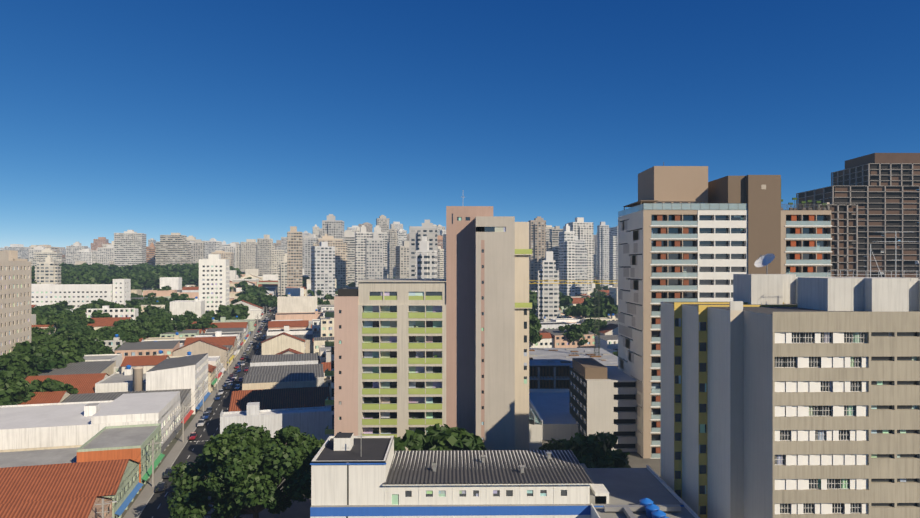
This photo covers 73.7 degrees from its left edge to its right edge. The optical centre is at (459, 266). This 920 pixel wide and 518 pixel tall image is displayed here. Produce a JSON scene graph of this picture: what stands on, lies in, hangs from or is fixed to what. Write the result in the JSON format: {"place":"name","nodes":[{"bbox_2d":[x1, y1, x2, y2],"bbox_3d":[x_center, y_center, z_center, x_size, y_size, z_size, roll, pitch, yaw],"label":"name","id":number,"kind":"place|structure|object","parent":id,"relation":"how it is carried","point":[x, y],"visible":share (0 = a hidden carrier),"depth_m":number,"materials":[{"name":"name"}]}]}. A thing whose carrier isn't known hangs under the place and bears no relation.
{"place":"outdoors","nodes":[
{"label":"outdoors","id":0,"kind":"place"},
{"bbox_2d":[123,293,277,517],"bbox_3d":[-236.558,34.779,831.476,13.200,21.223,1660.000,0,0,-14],"label":"street","id":1,"kind":"structure","parent":0,"point":[149,502],"depth_m":155.14,"materials":[{"name":"asphalt"}]},
{"bbox_2d":[95,286,277,517],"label":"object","id":2,"kind":"object","parent":1,"relation":"on","point":[153,443],"visible":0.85,"depth_m":151.16,"materials":[{"name":"grey"}]},
{"bbox_2d":[121,287,660,517],"bbox_3d":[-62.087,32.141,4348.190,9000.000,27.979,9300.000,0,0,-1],"label":"ground","id":3,"kind":"structure","parent":0,"point":[300,509],"depth_m":137.17,"materials":[{"name":"concrete"}]},
{"bbox_2d":[0,251,30,369],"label":"apartment building","id":4,"kind":"structure","parent":3,"relation":"on","point":[15,301],"depth_m":203.03,"materials":[{"name":"beige concrete"}]},
{"bbox_2d":[4,250,27,260],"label":"tower","id":5,"kind":"structure","parent":3,"relation":"on","point":[13,255],"depth_m":341.79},
{"bbox_2d":[4,244,29,260],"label":"tower","id":6,"kind":"structure","parent":3,"relation":"on","point":[23,251],"depth_m":1425.75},
{"bbox_2d":[0,352,39,378],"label":"tree","id":7,"kind":"object","parent":3,"relation":"on","point":[16,363],"visible":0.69,"depth_m":189.72,"materials":[{"name":"green plant"}]},
{"bbox_2d":[0,368,40,403],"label":"tree","id":8,"kind":"object","parent":3,"relation":"on","point":[16,388],"visible":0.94,"depth_m":164.56,"materials":[{"name":"green plant"}]},
{"bbox_2d":[2,341,67,373],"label":"tree","id":9,"kind":"object","parent":3,"relation":"on","point":[48,360],"visible":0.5,"depth_m":200.51,"materials":[{"name":"green plant"}]},
{"bbox_2d":[29,246,55,260],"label":"tower","id":10,"kind":"structure","parent":3,"relation":"on","point":[36,249],"depth_m":1140.89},
{"bbox_2d":[31,326,58,344],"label":"tree","id":11,"kind":"object","parent":3,"relation":"on","point":[40,334],"visible":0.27,"depth_m":239.84,"materials":[{"name":"green plant"}]},
{"bbox_2d":[35,256,60,283],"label":"apartment building","id":12,"kind":"structure","parent":3,"relation":"on","point":[48,271],"depth_m":550.20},
{"bbox_2d":[30,248,65,265],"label":"tower","id":13,"kind":"structure","parent":3,"relation":"on","point":[44,254],"depth_m":999.58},
{"bbox_2d":[26,378,78,397],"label":"tree","id":14,"kind":"object","parent":3,"relation":"on","point":[48,384],"visible":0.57,"depth_m":172.54,"materials":[{"name":"green plant"}]},
{"bbox_2d":[37,312,71,333],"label":"tree","id":15,"kind":"object","parent":3,"relation":"on","point":[53,319],"visible":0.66,"depth_m":303.21,"materials":[{"name":"green plant"}]},
{"bbox_2d":[35,340,85,362],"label":"tree","id":16,"kind":"object","parent":3,"relation":"on","point":[70,348],"visible":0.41,"depth_m":213.34,"materials":[{"name":"green plant"}]},
{"bbox_2d":[50,327,85,342],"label":"tree","id":17,"kind":"object","parent":3,"relation":"on","point":[68,335],"visible":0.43,"depth_m":251.89,"materials":[{"name":"green plant"}]},
{"bbox_2d":[31,284,112,308],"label":"building","id":18,"kind":"structure","parent":3,"relation":"on","point":[76,295],"depth_m":449.82,"materials":[{"name":"clear concrete"}]},
{"bbox_2d":[58,321,91,329],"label":"tree","id":19,"kind":"object","parent":3,"relation":"on","point":[76,325],"visible":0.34,"depth_m":300.45,"materials":[{"name":"green plant"}]},
{"bbox_2d":[66,242,87,263],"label":"tower","id":20,"kind":"structure","parent":3,"relation":"on","point":[76,246],"depth_m":1281.80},
{"bbox_2d":[65,269,91,279],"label":"tree","id":21,"kind":"object","parent":3,"relation":"on","point":[85,274],"visible":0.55,"depth_m":615.07,"materials":[{"name":"green plant"}]},
{"bbox_2d":[65,317,94,326],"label":"tree","id":22,"kind":"object","parent":3,"relation":"on","point":[85,321],"visible":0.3,"depth_m":320.00,"materials":[{"name":"green plant"}]},
{"bbox_2d":[80,249,92,263],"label":"tower","id":23,"kind":"structure","parent":3,"relation":"on","point":[87,255],"depth_m":1147.84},
{"bbox_2d":[75,325,99,339],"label":"tree","id":24,"kind":"object","parent":3,"relation":"on","point":[83,330],"visible":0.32,"depth_m":275.41,"materials":[{"name":"green plant"}]},
{"bbox_2d":[79,337,114,354],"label":"tree","id":25,"kind":"object","parent":3,"relation":"on","point":[99,347],"visible":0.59,"depth_m":248.46,"materials":[{"name":"green plant"}]},
{"bbox_2d":[91,310,109,317],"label":"tree","id":26,"kind":"object","parent":3,"relation":"on","point":[98,314],"visible":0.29,"depth_m":332.54,"materials":[{"name":"green plant"}]},
{"bbox_2d":[91,237,110,249],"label":"tower","id":27,"kind":"structure","parent":3,"relation":"on","point":[98,242],"depth_m":1971.20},
{"bbox_2d":[93,245,113,265],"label":"tower","id":28,"kind":"structure","parent":3,"relation":"on","point":[103,255],"depth_m":1160.14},
{"bbox_2d":[0,353,210,517],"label":"commercial building","id":29,"kind":"structure","parent":3,"relation":"on","point":[65,454],"depth_m":135.74,"materials":[{"name":"white concrete"}]},
{"bbox_2d":[100,275,117,283],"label":"tree","id":30,"kind":"object","parent":3,"relation":"on","point":[105,279],"visible":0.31,"depth_m":595.84,"materials":[{"name":"green plant"}]},
{"bbox_2d":[104,327,134,338],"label":"tree","id":31,"kind":"object","parent":3,"relation":"on","point":[119,331],"visible":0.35,"depth_m":277.19,"materials":[{"name":"green plant"}]},
{"bbox_2d":[108,265,132,274],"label":"tree","id":32,"kind":"object","parent":3,"relation":"on","point":[124,269],"visible":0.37,"depth_m":769.11,"materials":[{"name":"green plant"}]},
{"bbox_2d":[113,279,130,304],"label":"building","id":33,"kind":"structure","parent":3,"relation":"on","point":[121,291],"depth_m":457.38,"materials":[{"name":"clear concrete"}]},
{"bbox_2d":[109,302,142,311],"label":"tree","id":34,"kind":"object","parent":3,"relation":"on","point":[116,305],"visible":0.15,"depth_m":373.60,"materials":[{"name":"green plant"}]},
{"bbox_2d":[116,274,138,289],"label":"tree","id":35,"kind":"object","parent":3,"relation":"on","point":[134,280],"visible":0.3,"depth_m":621.54,"materials":[{"name":"green plant"}]},
{"bbox_2d":[115,335,139,349],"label":"tree","id":36,"kind":"object","parent":3,"relation":"on","point":[131,339],"visible":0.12,"depth_m":261.55,"materials":[{"name":"green plant"}]},
{"bbox_2d":[114,230,145,266],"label":"apartment building","id":37,"kind":"structure","parent":3,"relation":"on","point":[129,247],"depth_m":934.86,"materials":[{"name":"concrete"}]},
{"bbox_2d":[116,321,143,339],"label":"tree","id":38,"kind":"object","parent":3,"relation":"on","point":[130,327],"visible":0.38,"depth_m":286.01,"materials":[{"name":"green plant"}]},
{"bbox_2d":[123,298,151,307],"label":"tree","id":39,"kind":"object","parent":3,"relation":"on","point":[134,301],"visible":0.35,"depth_m":451.20,"materials":[{"name":"green plant"}]},
{"bbox_2d":[132,366,143,390],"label":"round tower","id":40,"kind":"structure","parent":3,"relation":"on","point":[137,378],"depth_m":182.41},
{"bbox_2d":[137,274,154,289],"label":"tree","id":41,"kind":"object","parent":3,"relation":"on","point":[147,284],"visible":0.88,"depth_m":639.03,"materials":[{"name":"green plant"}]},
{"bbox_2d":[146,243,154,265],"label":"tower","id":42,"kind":"structure","parent":3,"relation":"on","point":[150,255],"depth_m":1042.58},
{"bbox_2d":[142,317,161,334],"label":"tree","id":43,"kind":"object","parent":3,"relation":"on","point":[149,324],"visible":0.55,"depth_m":306.59,"materials":[{"name":"green plant"}]},
{"bbox_2d":[143,305,171,315],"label":"tree","id":44,"kind":"object","parent":3,"relation":"on","point":[149,309],"visible":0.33,"depth_m":379.47,"materials":[{"name":"green plant"}]},
{"bbox_2d":[143,270,175,287],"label":"tree","id":45,"kind":"object","parent":3,"relation":"on","point":[157,279],"visible":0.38,"depth_m":652.64,"materials":[{"name":"green plant"}]},
{"bbox_2d":[147,316,174,335],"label":"tree","id":46,"kind":"object","parent":3,"relation":"on","point":[164,321],"visible":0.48,"depth_m":309.40,"materials":[{"name":"green plant"}]},
{"bbox_2d":[155,233,190,265],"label":"apartment building","id":47,"kind":"structure","parent":3,"relation":"on","point":[173,248],"depth_m":988.57,"materials":[{"name":"concrete"}]},
{"bbox_2d":[164,320,186,331],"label":"tree","id":48,"kind":"object","parent":3,"relation":"on","point":[179,326],"visible":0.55,"depth_m":311.57,"materials":[{"name":"green plant"}]},
{"bbox_2d":[183,271,198,284],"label":"tree","id":49,"kind":"object","parent":3,"relation":"on","point":[192,278],"visible":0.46,"depth_m":701.68,"materials":[{"name":"green plant"}]},
{"bbox_2d":[187,239,204,264],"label":"tower","id":50,"kind":"structure","parent":3,"relation":"on","point":[197,249],"depth_m":1172.70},
{"bbox_2d":[192,316,217,329],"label":"tree","id":51,"kind":"object","parent":3,"relation":"on","point":[204,322],"visible":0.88,"depth_m":337.07,"materials":[{"name":"green plant"}]},
{"bbox_2d":[205,238,221,258],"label":"tower","id":52,"kind":"structure","parent":3,"relation":"on","point":[212,245],"depth_m":1091.43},
{"bbox_2d":[199,254,229,313],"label":"white block","id":53,"kind":"structure","parent":3,"relation":"on","point":[214,281],"depth_m":414.03,"materials":[{"name":"clear concrete"}]},
{"bbox_2d":[211,251,233,266],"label":"tower","id":54,"kind":"structure","parent":3,"relation":"on","point":[227,255],"depth_m":1058.61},
{"bbox_2d":[224,243,235,267],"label":"tower","id":55,"kind":"structure","parent":3,"relation":"on","point":[231,247],"depth_m":1289.45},
{"bbox_2d":[216,304,248,318],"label":"tree","id":56,"kind":"object","parent":3,"relation":"on","point":[239,311],"visible":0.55,"depth_m":405.42,"materials":[{"name":"green plant"}]},
{"bbox_2d":[166,422,325,517],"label":"tree","id":57,"kind":"object","parent":3,"relation":"on","point":[244,470],"visible":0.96,"depth_m":94.32,"materials":[{"name":"green plant"}]},
{"bbox_2d":[236,239,256,271],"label":"tower","id":58,"kind":"structure","parent":3,"relation":"on","point":[245,255],"depth_m":1139.99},
{"bbox_2d":[235,285,266,296],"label":"tree","id":59,"kind":"object","parent":3,"relation":"on","point":[254,291],"visible":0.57,"depth_m":554.00,"materials":[{"name":"green plant"}]},
{"bbox_2d":[255,235,274,274],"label":"tower","id":60,"kind":"structure","parent":3,"relation":"on","point":[264,254],"depth_m":994.11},
{"bbox_2d":[255,295,276,313],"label":"tree","id":61,"kind":"object","parent":3,"relation":"on","point":[267,301],"visible":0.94,"depth_m":500.70,"materials":[{"name":"green plant"}]},
{"bbox_2d":[274,250,284,273],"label":"tower","id":62,"kind":"structure","parent":3,"relation":"on","point":[279,255],"depth_m":1005.85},
{"bbox_2d":[278,253,286,295],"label":"tower","id":63,"kind":"structure","parent":3,"relation":"on","point":[282,276],"depth_m":688.90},
{"bbox_2d":[276,237,303,268],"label":"tower","id":64,"kind":"structure","parent":3,"relation":"on","point":[283,246],"depth_m":1213.08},
{"bbox_2d":[287,226,301,287],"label":"tower","id":65,"kind":"structure","parent":3,"relation":"on","point":[294,257],"depth_m":639.83,"materials":[{"name":"concrete"}]},
{"bbox_2d":[304,234,317,278],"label":"tower","id":66,"kind":"structure","parent":3,"relation":"on","point":[310,241],"depth_m":896.21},
{"bbox_2d":[311,242,334,299],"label":"tower","id":67,"kind":"structure","parent":3,"relation":"on","point":[323,266],"depth_m":555.09,"materials":[{"name":"concrete"}]},
{"bbox_2d":[31,284,617,343],"bbox_3d":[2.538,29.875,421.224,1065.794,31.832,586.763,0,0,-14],"label":"low-rise buildings","id":68,"kind":"structure","parent":3,"relation":"on","point":[298,304],"depth_m":401.08,"materials":[{"name":"white concrete"}]},
{"bbox_2d":[38,317,617,440],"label":"low-rise buildings","id":69,"kind":"structure","parent":3,"relation":"on","point":[286,381],"depth_m":215.20,"materials":[{"name":"white concrete"}]},
{"bbox_2d":[313,234,346,288],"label":"tower","id":70,"kind":"structure","parent":3,"relation":"on","point":[340,262],"depth_m":748.27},
{"bbox_2d":[322,214,343,242],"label":"tower","id":71,"kind":"structure","parent":3,"relation":"on","point":[331,226],"depth_m":755.28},
{"bbox_2d":[344,230,354,284],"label":"tower","id":72,"kind":"structure","parent":3,"relation":"on","point":[349,237],"depth_m":789.37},
{"bbox_2d":[355,225,371,286],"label":"tower","id":73,"kind":"structure","parent":3,"relation":"on","point":[362,235],"depth_m":699.05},
{"bbox_2d":[365,230,382,279],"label":"tower","id":74,"kind":"structure","parent":3,"relation":"on","point":[374,257],"depth_m":648.19,"materials":[{"name":"concrete"}]},
{"bbox_2d":[142,269,611,296],"bbox_3d":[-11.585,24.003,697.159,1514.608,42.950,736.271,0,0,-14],"label":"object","id":75,"kind":"structure","parent":3,"relation":"on","point":[175,283],"depth_m":739.59,"materials":[{"name":"concrete"}]},
{"bbox_2d":[372,225,386,278],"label":"tower","id":76,"kind":"structure","parent":3,"relation":"on","point":[382,235],"depth_m":794.95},
{"bbox_2d":[376,215,388,273],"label":"tower","id":77,"kind":"structure","parent":3,"relation":"on","point":[382,221],"depth_m":1097.02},
{"bbox_2d":[389,225,397,278],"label":"tower","id":78,"kind":"structure","parent":3,"relation":"on","point":[393,238],"depth_m":1000.42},
{"bbox_2d":[397,229,406,245],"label":"tower","id":79,"kind":"structure","parent":3,"relation":"on","point":[402,235],"depth_m":1053.42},
{"bbox_2d":[396,241,408,278],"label":"tower","id":80,"kind":"structure","parent":3,"relation":"on","point":[402,261],"depth_m":746.36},
{"bbox_2d":[409,220,437,278],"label":"tower","id":81,"kind":"structure","parent":3,"relation":"on","point":[428,229],"depth_m":419.73,"materials":[{"name":"concrete"}]},
{"bbox_2d":[415,236,436,278],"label":"tower","id":82,"kind":"structure","parent":3,"relation":"on","point":[425,262],"depth_m":331.99,"materials":[{"name":"concrete"}]},
{"bbox_2d":[325,206,531,450],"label":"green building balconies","id":83,"kind":"structure","parent":3,"relation":"on","point":[451,349],"depth_m":123.50,"materials":[{"name":"clear concrete"}]},
{"bbox_2d":[394,423,485,450],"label":"tree","id":84,"kind":"object","parent":3,"relation":"on","point":[437,437],"visible":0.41,"depth_m":108.42,"materials":[{"name":"green plant"}]},
{"bbox_2d":[438,246,443,278],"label":"tower","id":85,"kind":"structure","parent":3,"relation":"on","point":[440,263],"depth_m":905.25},
{"bbox_2d":[443,234,445,278],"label":"tower","id":86,"kind":"structure","parent":3,"relation":"on","point":[444,241],"depth_m":1094.33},
{"bbox_2d":[310,433,699,517],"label":"hospital building","id":87,"kind":"structure","parent":3,"relation":"on","point":[353,476],"depth_m":86.81,"materials":[{"name":"paint"}]},
{"bbox_2d":[645,504,659,517],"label":"water tank","id":88,"kind":"object","parent":87,"relation":"on","point":[649,508],"visible":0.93,"depth_m":82.54,"materials":[{"name":"blue"}]},
{"bbox_2d":[529,406,541,449],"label":"building","id":89,"kind":"structure","parent":3,"relation":"on","point":[535,431],"depth_m":141.91,"materials":[{"name":"white"}]},
{"bbox_2d":[529,313,542,343],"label":"tree","id":90,"kind":"object","parent":3,"relation":"on","point":[535,325],"visible":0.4,"depth_m":300.16,"materials":[{"name":"green plant"}]},
{"bbox_2d":[528,216,545,290],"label":"tower","id":91,"kind":"structure","parent":3,"relation":"on","point":[537,235],"depth_m":701.50,"materials":[{"name":"concrete"}]},
{"bbox_2d":[537,251,558,319],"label":"tower","id":92,"kind":"structure","parent":3,"relation":"on","point":[548,301],"depth_m":423.59,"materials":[{"name":"concrete"}]},
{"bbox_2d":[539,438,563,449],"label":"tree","id":93,"kind":"object","parent":3,"relation":"on","point":[555,445],"visible":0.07,"depth_m":127.05,"materials":[{"name":"green plant"}]},
{"bbox_2d":[529,389,577,439],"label":"building","id":94,"kind":"structure","parent":3,"relation":"on","point":[551,406],"depth_m":171.58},
{"bbox_2d":[546,226,562,270],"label":"tower","id":95,"kind":"structure","parent":3,"relation":"on","point":[552,244],"depth_m":802.17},
{"bbox_2d":[559,295,572,309],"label":"tree","id":96,"kind":"object","parent":3,"relation":"on","point":[568,299],"visible":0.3,"depth_m":515.21,"materials":[{"name":"green plant"}]},
{"bbox_2d":[559,224,574,296],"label":"tower","id":97,"kind":"structure","parent":3,"relation":"on","point":[566,252],"depth_m":650.87,"materials":[{"name":"concrete"}]},
{"bbox_2d":[529,348,617,388],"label":"warehouse","id":98,"kind":"structure","parent":3,"relation":"on","point":[548,368],"depth_m":212.86,"materials":[{"name":"grey concrete"}]},
{"bbox_2d":[529,271,617,355],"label":"tower crane","id":99,"kind":"object","parent":3,"relation":"on","point":[595,285],"visible":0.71,"depth_m":226.93,"materials":[{"name":"yellow metal"}]},
{"bbox_2d":[558,323,588,344],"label":"tree","id":100,"kind":"object","parent":3,"relation":"on","point":[576,331],"visible":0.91,"depth_m":312.39,"materials":[{"name":"green plant"}]},
{"bbox_2d":[564,305,587,316],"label":"tree","id":101,"kind":"object","parent":3,"relation":"on","point":[570,312],"visible":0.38,"depth_m":407.68,"materials":[{"name":"green plant"}]},
{"bbox_2d":[567,217,592,292],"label":"tower","id":102,"kind":"structure","parent":3,"relation":"on","point":[581,228],"depth_m":752.62,"materials":[{"name":"concrete"}]},
{"bbox_2d":[575,236,586,293],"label":"tower","id":103,"kind":"structure","parent":3,"relation":"on","point":[580,258],"depth_m":665.10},
{"bbox_2d":[577,306,607,317],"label":"tree","id":104,"kind":"object","parent":3,"relation":"on","point":[589,312],"visible":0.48,"depth_m":396.50,"materials":[{"name":"green plant"}]},
{"bbox_2d":[559,431,630,467],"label":"tree","id":105,"kind":"object","parent":3,"relation":"on","point":[589,450],"visible":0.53,"depth_m":108.52,"materials":[{"name":"green plant"}]},
{"bbox_2d":[583,295,613,315],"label":"tree","id":106,"kind":"object","parent":3,"relation":"on","point":[609,299],"visible":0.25,"depth_m":425.97,"materials":[{"name":"green plant"}]},
{"bbox_2d":[581,295,617,314],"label":"tree","id":107,"kind":"object","parent":3,"relation":"on","point":[589,303],"visible":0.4,"depth_m":420.93,"materials":[{"name":"green plant"}]},
{"bbox_2d":[597,222,608,287],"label":"tower","id":108,"kind":"structure","parent":3,"relation":"on","point":[602,251],"depth_m":903.87,"materials":[{"name":"concrete"}]},
{"bbox_2d":[609,226,617,284],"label":"tower","id":109,"kind":"structure","parent":3,"relation":"on","point":[613,253],"depth_m":995.05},
{"bbox_2d":[609,287,617,306],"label":"building","id":110,"kind":"structure","parent":3,"relation":"on","point":[613,292],"depth_m":426.13,"materials":[{"name":"beige concrete"}]},
{"bbox_2d":[569,162,831,458],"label":"apartment building","id":111,"kind":"structure","parent":3,"relation":"on","point":[689,234],"depth_m":145.72,"materials":[{"name":"white concrete"}]},
{"bbox_2d":[661,274,919,517],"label":"apartment building","id":112,"kind":"structure","parent":3,"relation":"on","point":[787,396],"depth_m":74.84,"materials":[{"name":"clear concrete"}]},
{"bbox_2d":[754,253,774,273],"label":"satellite dish","id":113,"kind":"object","parent":112,"relation":"on","point":[763,260],"visible":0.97,"depth_m":97.45,"materials":[{"name":"white"}]},
{"bbox_2d":[828,231,919,277],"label":"rooftop railing","id":114,"kind":"object","parent":112,"relation":"on","point":[878,274],"visible":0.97,"depth_m":83.46,"materials":[{"name":"silver metal"}]},
{"bbox_2d":[797,204,857,276],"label":"building","id":115,"kind":"structure","parent":3,"relation":"on","point":[844,221],"depth_m":256.87,"materials":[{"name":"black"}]},
{"bbox_2d":[796,153,919,278],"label":"unfinished tower","id":116,"kind":"structure","parent":3,"relation":"on","point":[881,191],"depth_m":333.17,"materials":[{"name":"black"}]},
{"bbox_2d":[0,0,919,248],"label":"sky","id":117,"kind":"structure","parent":0,"point":[229,121],"materials":[{"name":"blue"}]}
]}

